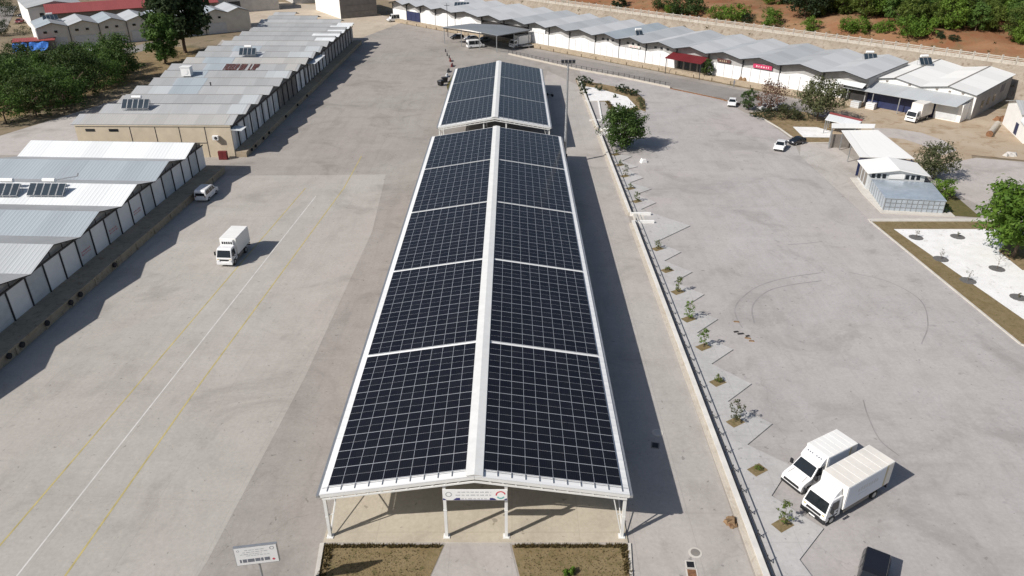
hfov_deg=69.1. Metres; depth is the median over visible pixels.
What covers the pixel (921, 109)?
box truck
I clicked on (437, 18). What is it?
door panel
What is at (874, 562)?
suv
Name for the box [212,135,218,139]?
air conditioner
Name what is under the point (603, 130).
steps
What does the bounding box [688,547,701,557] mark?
manhole cover
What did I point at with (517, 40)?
box truck
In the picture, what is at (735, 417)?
sapling
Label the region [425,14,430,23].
door panel
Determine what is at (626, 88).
shrub
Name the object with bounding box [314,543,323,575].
kerb
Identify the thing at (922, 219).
kerb
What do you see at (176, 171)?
door panel
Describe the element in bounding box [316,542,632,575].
grass
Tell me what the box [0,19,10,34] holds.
deciduous tree
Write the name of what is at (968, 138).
dirt yard
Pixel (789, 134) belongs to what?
kerb
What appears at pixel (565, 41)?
door panel
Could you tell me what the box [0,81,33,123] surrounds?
bushy tree
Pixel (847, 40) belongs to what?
boundary fence
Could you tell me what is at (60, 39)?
door panel
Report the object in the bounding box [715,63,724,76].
door panel
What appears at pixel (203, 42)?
ground
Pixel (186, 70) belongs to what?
roof cooler
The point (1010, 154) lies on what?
scrap heap
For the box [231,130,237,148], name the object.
door panel
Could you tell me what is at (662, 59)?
door panel
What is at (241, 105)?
warehouse
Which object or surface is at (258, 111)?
door panel
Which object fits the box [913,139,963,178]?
deciduous tree
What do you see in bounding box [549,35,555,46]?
door panel
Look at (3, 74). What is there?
bushy tree
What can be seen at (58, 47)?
bushy tree
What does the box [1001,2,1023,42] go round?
pine tree
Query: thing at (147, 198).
door panel
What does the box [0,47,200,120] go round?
dry verge
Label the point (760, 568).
retaining wall
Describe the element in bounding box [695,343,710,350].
planting pit
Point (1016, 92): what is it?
embankment
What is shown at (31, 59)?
bushy tree
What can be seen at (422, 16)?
door panel
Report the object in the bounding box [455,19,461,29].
door panel
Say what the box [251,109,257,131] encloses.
door panel
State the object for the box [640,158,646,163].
stone block
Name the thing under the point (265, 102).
door panel
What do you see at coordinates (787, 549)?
sidewalk
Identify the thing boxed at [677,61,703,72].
window
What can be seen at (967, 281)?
mulch ring
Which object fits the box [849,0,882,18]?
pine tree
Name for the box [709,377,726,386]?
planting pit
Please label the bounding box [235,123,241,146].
door panel
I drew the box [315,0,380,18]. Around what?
white building
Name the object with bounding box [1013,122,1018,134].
blue door
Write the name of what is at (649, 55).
door panel
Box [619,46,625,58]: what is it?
door panel
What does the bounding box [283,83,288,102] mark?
door panel
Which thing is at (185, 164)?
door panel
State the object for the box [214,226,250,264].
box truck
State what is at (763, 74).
door panel
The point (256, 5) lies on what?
warehouse
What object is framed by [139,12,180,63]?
tall tree
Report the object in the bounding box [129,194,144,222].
door panel
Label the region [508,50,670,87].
road fence
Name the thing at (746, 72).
door panel
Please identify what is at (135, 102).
solar water heater
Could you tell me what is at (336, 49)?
door panel
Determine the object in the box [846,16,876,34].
shrub
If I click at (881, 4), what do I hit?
pine tree
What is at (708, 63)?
deciduous tree
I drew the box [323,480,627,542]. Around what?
canopy floor
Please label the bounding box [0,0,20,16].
deciduous tree
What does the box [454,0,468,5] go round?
solar water heater
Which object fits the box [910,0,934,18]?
pine tree
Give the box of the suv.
[857,547,891,575]
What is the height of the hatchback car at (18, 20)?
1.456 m
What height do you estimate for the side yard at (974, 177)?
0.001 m
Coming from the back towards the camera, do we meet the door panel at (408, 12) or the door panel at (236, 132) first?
the door panel at (408, 12)
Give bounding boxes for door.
[229,1,240,6]
[935,104,958,120]
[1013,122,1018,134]
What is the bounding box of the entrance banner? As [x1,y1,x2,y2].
[442,489,506,499]
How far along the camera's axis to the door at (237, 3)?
277.94 m
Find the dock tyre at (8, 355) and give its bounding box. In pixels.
[6,353,11,358]
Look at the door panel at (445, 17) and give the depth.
244.56 m
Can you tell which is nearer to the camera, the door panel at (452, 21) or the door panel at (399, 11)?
the door panel at (452, 21)
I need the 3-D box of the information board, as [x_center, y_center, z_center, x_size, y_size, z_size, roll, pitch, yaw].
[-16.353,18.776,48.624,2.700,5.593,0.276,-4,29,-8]
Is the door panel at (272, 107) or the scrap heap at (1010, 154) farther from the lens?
the door panel at (272, 107)
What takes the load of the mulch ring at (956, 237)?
on the gravel bed at (975, 250)
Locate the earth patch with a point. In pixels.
(1018, 260)
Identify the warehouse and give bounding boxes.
[0,140,224,369]
[30,2,251,46]
[70,12,361,156]
[217,0,279,11]
[287,0,314,3]
[389,0,908,106]
[843,59,1015,122]
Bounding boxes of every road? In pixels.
[0,40,223,154]
[462,41,829,116]
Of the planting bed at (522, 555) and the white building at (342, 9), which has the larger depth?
the white building at (342, 9)
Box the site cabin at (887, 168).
[857,157,930,189]
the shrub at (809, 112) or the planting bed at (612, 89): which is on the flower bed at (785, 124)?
the shrub at (809, 112)
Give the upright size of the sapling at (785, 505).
2.542 m
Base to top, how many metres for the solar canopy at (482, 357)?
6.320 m
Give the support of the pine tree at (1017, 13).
on the hill
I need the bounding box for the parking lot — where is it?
[579,70,1023,575]
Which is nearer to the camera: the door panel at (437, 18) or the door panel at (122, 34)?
the door panel at (122, 34)
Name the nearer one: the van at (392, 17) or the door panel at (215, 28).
the door panel at (215, 28)
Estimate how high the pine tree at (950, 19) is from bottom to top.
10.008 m
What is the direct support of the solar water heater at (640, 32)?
on the warehouse at (683, 50)
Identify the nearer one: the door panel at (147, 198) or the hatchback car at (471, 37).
the door panel at (147, 198)
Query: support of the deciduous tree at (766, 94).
on the flower bed at (785, 124)
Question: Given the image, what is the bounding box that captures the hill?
[550,0,1023,61]
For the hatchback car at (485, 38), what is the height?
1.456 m
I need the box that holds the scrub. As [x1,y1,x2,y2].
[560,0,1015,86]
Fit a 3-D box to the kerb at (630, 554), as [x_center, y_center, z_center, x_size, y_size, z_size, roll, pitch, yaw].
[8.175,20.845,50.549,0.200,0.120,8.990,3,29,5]
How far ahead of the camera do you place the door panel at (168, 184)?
112.05 m
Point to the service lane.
(677, 507)
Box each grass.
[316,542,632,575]
[330,549,623,575]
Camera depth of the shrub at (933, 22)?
186.81 m
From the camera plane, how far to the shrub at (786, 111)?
151.73 m
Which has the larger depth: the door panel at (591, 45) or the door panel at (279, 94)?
the door panel at (591, 45)
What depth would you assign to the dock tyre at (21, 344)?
76.65 m
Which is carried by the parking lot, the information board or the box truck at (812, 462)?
the box truck at (812, 462)
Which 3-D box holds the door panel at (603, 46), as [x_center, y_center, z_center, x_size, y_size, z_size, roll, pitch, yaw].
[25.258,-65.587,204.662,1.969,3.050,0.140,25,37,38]
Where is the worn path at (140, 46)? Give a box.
[125,42,151,52]
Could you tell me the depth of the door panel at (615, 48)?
202.06 m
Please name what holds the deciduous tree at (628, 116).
on the parking lot
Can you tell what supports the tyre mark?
on the parking lot
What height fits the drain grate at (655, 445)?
0.040 m
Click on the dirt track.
(917, 137)
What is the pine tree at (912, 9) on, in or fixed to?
on the hill
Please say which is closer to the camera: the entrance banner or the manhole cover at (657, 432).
the entrance banner
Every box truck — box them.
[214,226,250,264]
[509,34,530,47]
[781,429,857,493]
[800,445,894,524]
[904,100,933,122]
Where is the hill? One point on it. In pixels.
(977, 40)
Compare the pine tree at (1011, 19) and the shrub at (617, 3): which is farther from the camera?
the shrub at (617, 3)
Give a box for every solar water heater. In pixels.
[0,178,22,196]
[26,178,68,197]
[42,13,57,19]
[121,95,151,109]
[239,45,256,55]
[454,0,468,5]
[635,28,642,35]
[862,51,876,58]
[917,54,932,65]
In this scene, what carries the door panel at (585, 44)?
in the warehouse at (683, 50)
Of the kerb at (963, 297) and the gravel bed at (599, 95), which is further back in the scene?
the gravel bed at (599, 95)
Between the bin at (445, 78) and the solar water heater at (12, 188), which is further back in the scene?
the bin at (445, 78)
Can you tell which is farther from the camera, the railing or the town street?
the town street
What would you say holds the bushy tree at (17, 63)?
on the dry verge
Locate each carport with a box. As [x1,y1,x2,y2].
[441,23,529,51]
[823,112,862,132]
[828,123,874,148]
[839,130,913,175]
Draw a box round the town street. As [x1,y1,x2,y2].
[0,6,16,30]
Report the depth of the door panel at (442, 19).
246.24 m
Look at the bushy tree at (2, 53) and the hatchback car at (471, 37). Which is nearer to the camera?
the bushy tree at (2, 53)
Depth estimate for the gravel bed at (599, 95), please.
168.44 m
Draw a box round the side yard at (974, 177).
[925,158,1023,211]
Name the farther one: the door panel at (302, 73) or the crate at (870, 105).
the door panel at (302, 73)
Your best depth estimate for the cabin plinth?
109.84 m
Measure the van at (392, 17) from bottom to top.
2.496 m
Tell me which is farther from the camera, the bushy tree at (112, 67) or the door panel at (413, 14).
the door panel at (413, 14)
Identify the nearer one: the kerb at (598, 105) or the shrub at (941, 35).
the kerb at (598, 105)
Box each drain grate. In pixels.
[651,442,659,448]
[685,560,695,568]
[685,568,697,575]
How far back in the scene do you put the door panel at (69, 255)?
89.44 m
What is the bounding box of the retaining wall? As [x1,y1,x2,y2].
[577,79,769,575]
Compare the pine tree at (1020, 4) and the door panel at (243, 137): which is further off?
the pine tree at (1020, 4)
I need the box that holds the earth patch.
[999,240,1023,269]
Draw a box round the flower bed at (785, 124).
[751,111,832,141]
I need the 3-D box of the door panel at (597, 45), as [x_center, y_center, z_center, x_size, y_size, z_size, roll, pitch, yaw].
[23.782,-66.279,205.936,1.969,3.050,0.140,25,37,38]
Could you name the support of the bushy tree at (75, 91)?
on the ground at (203, 42)
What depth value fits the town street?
271.57 m
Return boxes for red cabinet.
[218,151,228,159]
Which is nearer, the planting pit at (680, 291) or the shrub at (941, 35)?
the planting pit at (680, 291)
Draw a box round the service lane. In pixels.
[544,71,753,575]
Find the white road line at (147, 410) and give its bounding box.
[16,196,315,575]
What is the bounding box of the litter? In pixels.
[733,321,754,341]
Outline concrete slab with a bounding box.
[0,174,385,575]
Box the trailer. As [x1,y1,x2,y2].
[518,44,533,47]
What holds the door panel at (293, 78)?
in the warehouse at (241, 105)
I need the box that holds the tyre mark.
[734,241,928,455]
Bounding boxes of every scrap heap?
[993,115,1004,121]
[1002,152,1016,156]
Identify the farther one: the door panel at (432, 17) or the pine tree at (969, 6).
the door panel at (432, 17)
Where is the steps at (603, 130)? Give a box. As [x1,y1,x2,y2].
[600,128,614,134]
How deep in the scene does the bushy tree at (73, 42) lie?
184.00 m
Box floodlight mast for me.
[561,60,575,158]
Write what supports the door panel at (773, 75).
in the warehouse at (683, 50)
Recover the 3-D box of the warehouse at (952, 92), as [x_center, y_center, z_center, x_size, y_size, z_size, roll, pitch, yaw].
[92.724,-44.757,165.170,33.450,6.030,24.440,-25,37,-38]
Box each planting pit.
[651,246,663,250]
[661,268,673,272]
[671,289,683,294]
[681,315,695,321]
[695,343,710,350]
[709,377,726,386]
[726,417,744,426]
[747,463,767,475]
[771,518,793,532]
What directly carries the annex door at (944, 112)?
in the warehouse at (952, 92)
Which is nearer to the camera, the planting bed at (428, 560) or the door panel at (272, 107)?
the planting bed at (428, 560)
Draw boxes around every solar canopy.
[316,126,632,538]
[437,61,551,134]
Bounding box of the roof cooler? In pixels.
[179,65,192,75]
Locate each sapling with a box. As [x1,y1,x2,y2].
[675,276,683,290]
[684,301,695,318]
[697,328,709,346]
[729,399,745,421]
[776,499,795,524]
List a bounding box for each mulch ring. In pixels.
[909,235,923,239]
[933,256,948,261]
[950,234,964,238]
[960,277,976,283]
[989,265,1004,271]
[1009,293,1023,300]
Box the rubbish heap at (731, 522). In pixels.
[723,515,737,528]
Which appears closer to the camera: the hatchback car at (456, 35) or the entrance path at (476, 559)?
the entrance path at (476, 559)
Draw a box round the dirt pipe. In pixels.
[986,121,999,136]
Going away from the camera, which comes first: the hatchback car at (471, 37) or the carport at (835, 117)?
the carport at (835, 117)
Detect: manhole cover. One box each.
[652,429,662,435]
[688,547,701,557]
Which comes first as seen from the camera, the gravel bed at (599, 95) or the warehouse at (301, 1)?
the gravel bed at (599, 95)
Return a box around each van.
[194,184,217,200]
[387,14,399,21]
[466,39,484,48]
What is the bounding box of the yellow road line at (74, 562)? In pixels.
[0,156,361,575]
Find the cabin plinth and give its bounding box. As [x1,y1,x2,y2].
[850,177,954,216]
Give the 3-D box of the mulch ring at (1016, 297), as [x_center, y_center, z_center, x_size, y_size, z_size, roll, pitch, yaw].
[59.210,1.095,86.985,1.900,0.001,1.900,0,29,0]
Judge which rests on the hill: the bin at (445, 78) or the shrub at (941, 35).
the shrub at (941, 35)
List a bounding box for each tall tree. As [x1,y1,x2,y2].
[138,0,212,52]
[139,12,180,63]
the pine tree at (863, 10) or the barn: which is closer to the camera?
the pine tree at (863, 10)
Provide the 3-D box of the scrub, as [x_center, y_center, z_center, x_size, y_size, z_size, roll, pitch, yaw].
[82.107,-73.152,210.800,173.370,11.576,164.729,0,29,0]
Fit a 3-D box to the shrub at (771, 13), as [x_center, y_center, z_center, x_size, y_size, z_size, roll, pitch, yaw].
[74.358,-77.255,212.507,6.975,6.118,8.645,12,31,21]
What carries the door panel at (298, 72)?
in the warehouse at (241, 105)
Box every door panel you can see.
[0,294,13,332]
[6,279,32,319]
[26,266,49,303]
[43,254,65,289]
[55,37,68,46]
[60,242,81,276]
[74,34,97,46]
[76,231,95,264]
[90,220,108,253]
[104,32,126,42]
[104,211,121,242]
[117,202,133,232]
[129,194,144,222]
[131,30,148,41]
[140,185,154,213]
[151,178,164,205]
[162,170,174,196]
[172,163,183,189]
[181,157,191,182]
[189,152,198,175]
[196,147,205,170]
[208,22,227,33]
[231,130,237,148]
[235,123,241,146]
[239,119,245,142]
[244,116,249,137]
[247,113,253,134]
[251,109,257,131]
[255,106,261,126]
[259,103,265,124]
[263,100,268,120]
[267,97,272,116]
[270,95,275,113]
[273,91,278,111]
[278,88,281,107]
[280,87,284,105]
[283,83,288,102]
[286,81,291,99]
[289,79,293,96]
[292,76,296,94]
[295,73,299,90]
[298,72,302,89]
[300,69,304,86]
[322,51,325,67]
[328,46,331,61]
[334,41,337,55]
[397,9,401,18]
[402,10,406,19]
[407,11,410,20]
[411,12,415,21]
[416,12,419,21]
[420,13,425,22]
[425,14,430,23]
[430,15,434,24]
[435,16,439,25]
[440,16,444,26]
[445,17,449,26]
[450,18,454,25]
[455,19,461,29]
[528,31,532,42]
[533,32,537,42]
[538,33,543,43]
[543,34,547,44]
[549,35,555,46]
[555,36,561,47]
[562,37,568,48]
[569,38,575,49]
[575,39,581,50]
[582,40,588,51]
[588,41,594,53]
[595,42,600,54]
[601,43,606,55]
[606,44,612,56]
[612,45,618,57]
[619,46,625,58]
[625,48,631,59]
[632,49,638,60]
[638,50,644,62]
[645,51,652,63]
[652,52,660,64]
[660,53,667,66]
[667,59,674,67]
[707,62,715,74]
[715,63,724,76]
[723,64,733,77]
[732,66,741,78]
[741,67,750,80]
[750,69,760,82]
[759,70,769,83]
[769,72,778,85]
[778,73,789,87]
[788,75,799,89]
[798,77,810,90]
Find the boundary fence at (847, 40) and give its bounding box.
[529,0,1023,65]
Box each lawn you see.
[873,222,1023,343]
[940,190,980,217]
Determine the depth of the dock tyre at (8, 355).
74.80 m
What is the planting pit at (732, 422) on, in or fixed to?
on the sidewalk
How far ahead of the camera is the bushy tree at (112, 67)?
173.03 m
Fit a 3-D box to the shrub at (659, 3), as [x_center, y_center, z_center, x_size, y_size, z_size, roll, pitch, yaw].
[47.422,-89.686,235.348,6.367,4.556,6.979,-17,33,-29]
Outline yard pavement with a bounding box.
[0,23,991,575]
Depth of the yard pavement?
124.28 m
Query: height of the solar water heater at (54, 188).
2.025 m
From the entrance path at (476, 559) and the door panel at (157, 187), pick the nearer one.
the entrance path at (476, 559)
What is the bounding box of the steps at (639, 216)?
[630,212,653,222]
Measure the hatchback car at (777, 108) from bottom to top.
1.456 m
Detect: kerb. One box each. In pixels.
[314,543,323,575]
[588,100,601,118]
[628,543,632,575]
[670,88,740,104]
[761,117,828,142]
[868,218,1020,221]
[869,221,1023,345]
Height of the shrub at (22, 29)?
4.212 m
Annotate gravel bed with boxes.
[585,87,634,108]
[794,127,830,136]
[894,229,1023,318]
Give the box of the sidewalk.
[610,154,822,575]
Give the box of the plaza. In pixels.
[249,2,398,40]
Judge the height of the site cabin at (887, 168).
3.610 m
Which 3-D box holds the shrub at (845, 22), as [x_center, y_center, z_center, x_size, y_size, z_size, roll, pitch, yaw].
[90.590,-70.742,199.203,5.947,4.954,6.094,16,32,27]
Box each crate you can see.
[850,100,861,107]
[865,102,876,109]
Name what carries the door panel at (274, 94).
in the warehouse at (241, 105)
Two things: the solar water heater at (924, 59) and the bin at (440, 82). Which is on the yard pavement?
the bin at (440, 82)
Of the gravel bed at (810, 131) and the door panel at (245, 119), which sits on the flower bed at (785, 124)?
the gravel bed at (810, 131)
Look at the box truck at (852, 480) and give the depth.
56.48 m
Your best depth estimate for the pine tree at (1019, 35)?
177.79 m
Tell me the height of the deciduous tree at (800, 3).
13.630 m
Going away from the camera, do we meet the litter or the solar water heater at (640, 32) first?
the litter
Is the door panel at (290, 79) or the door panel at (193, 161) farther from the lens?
the door panel at (290, 79)
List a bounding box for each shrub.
[13,23,31,34]
[563,566,574,575]
[578,81,585,87]
[580,87,587,93]
[595,83,602,90]
[611,0,627,6]
[622,86,629,93]
[651,0,670,9]
[664,3,680,13]
[666,0,696,14]
[681,0,708,15]
[705,3,731,19]
[723,3,752,20]
[738,11,756,22]
[753,106,776,120]
[761,6,783,25]
[775,102,807,119]
[793,111,811,120]
[800,15,824,31]
[837,15,860,33]
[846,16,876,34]
[872,19,895,32]
[890,14,928,37]
[913,13,939,36]
[930,178,957,198]
[936,31,945,38]
[943,204,951,212]
[948,34,960,41]
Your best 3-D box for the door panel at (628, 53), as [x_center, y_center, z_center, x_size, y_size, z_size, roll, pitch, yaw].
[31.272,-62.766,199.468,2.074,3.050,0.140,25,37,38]
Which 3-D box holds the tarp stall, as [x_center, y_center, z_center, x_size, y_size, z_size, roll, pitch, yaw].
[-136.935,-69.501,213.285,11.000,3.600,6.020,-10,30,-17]
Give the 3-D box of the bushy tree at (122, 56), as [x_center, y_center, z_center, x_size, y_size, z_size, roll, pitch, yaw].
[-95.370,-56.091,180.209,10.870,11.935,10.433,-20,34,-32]
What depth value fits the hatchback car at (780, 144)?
134.61 m
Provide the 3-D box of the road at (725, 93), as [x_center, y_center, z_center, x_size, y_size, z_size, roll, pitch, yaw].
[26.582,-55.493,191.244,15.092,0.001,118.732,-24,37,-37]
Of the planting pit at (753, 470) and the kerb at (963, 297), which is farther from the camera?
the kerb at (963, 297)
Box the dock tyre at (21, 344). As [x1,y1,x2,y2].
[19,342,24,347]
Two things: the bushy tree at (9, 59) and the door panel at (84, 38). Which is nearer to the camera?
the bushy tree at (9, 59)
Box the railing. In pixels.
[602,132,775,575]
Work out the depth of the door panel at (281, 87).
158.09 m
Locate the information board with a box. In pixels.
[232,541,279,575]
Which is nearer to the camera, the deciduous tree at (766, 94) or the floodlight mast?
the floodlight mast
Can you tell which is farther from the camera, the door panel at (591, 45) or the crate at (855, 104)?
the door panel at (591, 45)
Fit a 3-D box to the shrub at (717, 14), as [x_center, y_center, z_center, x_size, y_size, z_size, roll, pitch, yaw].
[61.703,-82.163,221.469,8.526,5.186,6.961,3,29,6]
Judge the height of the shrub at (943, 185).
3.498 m
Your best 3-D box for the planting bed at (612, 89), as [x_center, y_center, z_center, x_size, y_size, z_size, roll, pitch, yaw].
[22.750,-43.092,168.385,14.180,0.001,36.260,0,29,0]
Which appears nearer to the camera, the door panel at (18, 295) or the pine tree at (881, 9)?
the door panel at (18, 295)
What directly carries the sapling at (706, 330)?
in the planting pit at (702, 348)
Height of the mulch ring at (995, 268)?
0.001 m
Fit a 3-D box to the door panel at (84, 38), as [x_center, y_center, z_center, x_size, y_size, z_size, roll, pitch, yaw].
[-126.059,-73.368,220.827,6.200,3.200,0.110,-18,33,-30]
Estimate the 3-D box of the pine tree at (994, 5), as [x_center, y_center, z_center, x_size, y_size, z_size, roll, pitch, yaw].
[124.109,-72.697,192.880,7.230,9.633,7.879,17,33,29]
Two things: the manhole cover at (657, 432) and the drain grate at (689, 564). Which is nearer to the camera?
the drain grate at (689, 564)
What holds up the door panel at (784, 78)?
in the warehouse at (683, 50)
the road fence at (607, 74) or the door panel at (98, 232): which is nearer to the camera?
the door panel at (98, 232)
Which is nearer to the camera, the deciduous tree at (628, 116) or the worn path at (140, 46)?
the deciduous tree at (628, 116)
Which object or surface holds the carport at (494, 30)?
on the yard pavement
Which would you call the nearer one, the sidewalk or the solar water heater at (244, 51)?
the sidewalk
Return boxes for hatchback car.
[14,18,24,23]
[450,33,463,38]
[464,35,478,39]
[480,36,490,41]
[727,97,736,106]
[757,103,776,111]
[773,102,789,110]
[773,139,786,150]
[787,136,806,145]
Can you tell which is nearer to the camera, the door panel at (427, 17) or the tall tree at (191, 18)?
the tall tree at (191, 18)
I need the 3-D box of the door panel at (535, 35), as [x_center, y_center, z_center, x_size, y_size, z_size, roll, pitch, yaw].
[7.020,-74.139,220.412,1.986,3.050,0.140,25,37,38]
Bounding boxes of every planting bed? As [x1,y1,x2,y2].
[320,545,443,575]
[512,545,628,575]
[575,79,645,111]
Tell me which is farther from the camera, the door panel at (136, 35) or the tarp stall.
the door panel at (136, 35)
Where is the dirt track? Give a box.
[874,128,955,154]
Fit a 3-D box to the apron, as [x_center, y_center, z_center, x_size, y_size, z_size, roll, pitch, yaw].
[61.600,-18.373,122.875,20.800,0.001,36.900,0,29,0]
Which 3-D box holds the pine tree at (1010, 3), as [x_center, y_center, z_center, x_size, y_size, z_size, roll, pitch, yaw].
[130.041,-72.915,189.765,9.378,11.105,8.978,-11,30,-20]
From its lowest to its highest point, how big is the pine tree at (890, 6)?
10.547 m
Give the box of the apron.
[800,143,965,217]
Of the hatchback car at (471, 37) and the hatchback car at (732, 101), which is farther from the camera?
the hatchback car at (471, 37)
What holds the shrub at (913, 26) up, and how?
on the hill
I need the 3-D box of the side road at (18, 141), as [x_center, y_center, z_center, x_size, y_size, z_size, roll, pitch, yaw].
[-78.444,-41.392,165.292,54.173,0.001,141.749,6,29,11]
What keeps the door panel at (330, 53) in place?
in the warehouse at (241, 105)
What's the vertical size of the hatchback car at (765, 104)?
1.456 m
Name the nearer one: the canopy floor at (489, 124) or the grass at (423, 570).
the grass at (423, 570)
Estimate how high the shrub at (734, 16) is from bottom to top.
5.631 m
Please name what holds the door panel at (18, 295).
in the warehouse at (119, 202)
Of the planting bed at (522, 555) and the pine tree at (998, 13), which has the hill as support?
the pine tree at (998, 13)
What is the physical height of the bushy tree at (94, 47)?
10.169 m
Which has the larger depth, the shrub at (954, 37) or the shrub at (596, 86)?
the shrub at (954, 37)
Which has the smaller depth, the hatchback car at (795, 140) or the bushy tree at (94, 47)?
the hatchback car at (795, 140)
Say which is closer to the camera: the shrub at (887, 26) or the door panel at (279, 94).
the door panel at (279, 94)
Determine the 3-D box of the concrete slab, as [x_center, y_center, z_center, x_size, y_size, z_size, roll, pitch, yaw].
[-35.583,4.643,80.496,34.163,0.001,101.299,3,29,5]
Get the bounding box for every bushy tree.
[0,51,20,64]
[0,54,25,105]
[0,54,31,91]
[0,62,35,106]
[0,70,61,116]
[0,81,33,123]
[1,40,35,61]
[9,49,38,70]
[15,48,62,86]
[19,60,68,103]
[30,42,110,98]
[32,63,93,109]
[34,41,94,80]
[60,41,91,68]
[72,42,120,80]
[82,51,128,89]
[84,34,118,72]
[95,31,145,79]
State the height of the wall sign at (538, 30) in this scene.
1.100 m
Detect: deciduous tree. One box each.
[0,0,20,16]
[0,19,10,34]
[701,58,714,74]
[754,78,789,113]
[782,0,833,17]
[793,72,849,120]
[803,0,839,14]
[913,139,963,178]
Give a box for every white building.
[17,0,79,25]
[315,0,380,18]
[1002,100,1023,143]
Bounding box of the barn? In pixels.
[43,0,218,18]
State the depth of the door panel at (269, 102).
150.01 m
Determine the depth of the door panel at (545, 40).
217.89 m
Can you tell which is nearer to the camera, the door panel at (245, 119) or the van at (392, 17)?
the door panel at (245, 119)
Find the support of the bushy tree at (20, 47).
on the dry verge
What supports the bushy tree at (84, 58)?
on the ground at (203, 42)
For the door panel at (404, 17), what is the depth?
258.75 m
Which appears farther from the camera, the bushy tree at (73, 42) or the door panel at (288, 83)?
the bushy tree at (73, 42)
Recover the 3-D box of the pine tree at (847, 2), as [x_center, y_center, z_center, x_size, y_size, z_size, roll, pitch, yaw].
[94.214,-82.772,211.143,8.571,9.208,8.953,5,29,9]
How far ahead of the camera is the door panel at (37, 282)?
83.80 m
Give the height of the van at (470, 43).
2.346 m
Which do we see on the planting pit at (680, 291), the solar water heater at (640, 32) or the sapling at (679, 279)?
the sapling at (679, 279)
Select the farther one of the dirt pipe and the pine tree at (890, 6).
the pine tree at (890, 6)
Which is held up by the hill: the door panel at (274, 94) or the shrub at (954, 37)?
the shrub at (954, 37)
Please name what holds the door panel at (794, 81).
in the warehouse at (683, 50)
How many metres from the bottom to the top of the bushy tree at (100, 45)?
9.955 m
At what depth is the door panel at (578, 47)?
210.11 m
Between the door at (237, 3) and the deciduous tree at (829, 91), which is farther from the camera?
the door at (237, 3)
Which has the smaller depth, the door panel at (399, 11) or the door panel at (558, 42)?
the door panel at (558, 42)
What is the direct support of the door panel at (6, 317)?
in the warehouse at (119, 202)
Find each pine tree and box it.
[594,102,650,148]
[764,0,775,3]
[802,0,827,17]
[828,0,856,13]
[830,0,859,9]
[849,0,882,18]
[863,0,890,14]
[865,0,893,16]
[883,0,915,22]
[894,0,933,25]
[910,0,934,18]
[925,0,954,27]
[932,0,975,29]
[947,0,991,27]
[966,1,994,30]
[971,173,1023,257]
[978,0,1010,30]
[981,0,1005,15]
[1001,0,1017,21]
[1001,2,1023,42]
[1004,0,1023,25]
[1008,0,1023,26]
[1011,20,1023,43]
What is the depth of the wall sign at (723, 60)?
180.74 m
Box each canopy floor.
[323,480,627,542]
[442,119,548,134]
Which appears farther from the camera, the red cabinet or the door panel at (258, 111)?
the door panel at (258, 111)
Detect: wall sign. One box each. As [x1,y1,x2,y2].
[532,28,544,33]
[717,58,730,63]
[753,63,771,70]
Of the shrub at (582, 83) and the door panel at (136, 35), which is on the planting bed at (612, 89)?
the shrub at (582, 83)
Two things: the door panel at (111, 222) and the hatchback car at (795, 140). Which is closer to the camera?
the door panel at (111, 222)
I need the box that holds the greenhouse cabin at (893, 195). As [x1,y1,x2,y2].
[869,179,946,212]
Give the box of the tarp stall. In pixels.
[12,37,55,52]
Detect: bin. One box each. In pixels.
[437,79,443,85]
[441,76,447,81]
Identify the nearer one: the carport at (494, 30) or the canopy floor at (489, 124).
the canopy floor at (489, 124)
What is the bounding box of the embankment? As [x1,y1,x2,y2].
[389,0,1023,99]
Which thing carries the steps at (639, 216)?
on the parking lot
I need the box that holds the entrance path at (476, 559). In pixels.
[432,543,517,575]
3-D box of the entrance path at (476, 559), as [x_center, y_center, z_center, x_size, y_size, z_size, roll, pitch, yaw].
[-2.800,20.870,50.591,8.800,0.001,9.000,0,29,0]
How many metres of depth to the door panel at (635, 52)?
198.05 m
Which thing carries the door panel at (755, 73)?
in the warehouse at (683, 50)
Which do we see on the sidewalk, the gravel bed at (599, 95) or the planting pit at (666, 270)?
the planting pit at (666, 270)
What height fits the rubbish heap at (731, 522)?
0.484 m
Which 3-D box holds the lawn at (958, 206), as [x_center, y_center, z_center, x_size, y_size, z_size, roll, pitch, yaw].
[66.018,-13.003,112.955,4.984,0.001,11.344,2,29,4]
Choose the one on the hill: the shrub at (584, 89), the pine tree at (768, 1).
the pine tree at (768, 1)
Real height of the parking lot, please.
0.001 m
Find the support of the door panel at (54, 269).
in the warehouse at (119, 202)
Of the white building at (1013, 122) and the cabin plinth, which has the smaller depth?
the cabin plinth
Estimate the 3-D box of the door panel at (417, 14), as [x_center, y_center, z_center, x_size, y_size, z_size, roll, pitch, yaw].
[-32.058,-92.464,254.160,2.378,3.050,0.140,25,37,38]
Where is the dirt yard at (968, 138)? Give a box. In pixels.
[824,106,1023,168]
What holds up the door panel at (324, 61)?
in the warehouse at (241, 105)
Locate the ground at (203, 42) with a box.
[0,0,1023,161]
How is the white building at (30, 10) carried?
on the ground at (203, 42)
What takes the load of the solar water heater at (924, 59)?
on the warehouse at (952, 92)
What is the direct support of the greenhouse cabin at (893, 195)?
on the cabin plinth

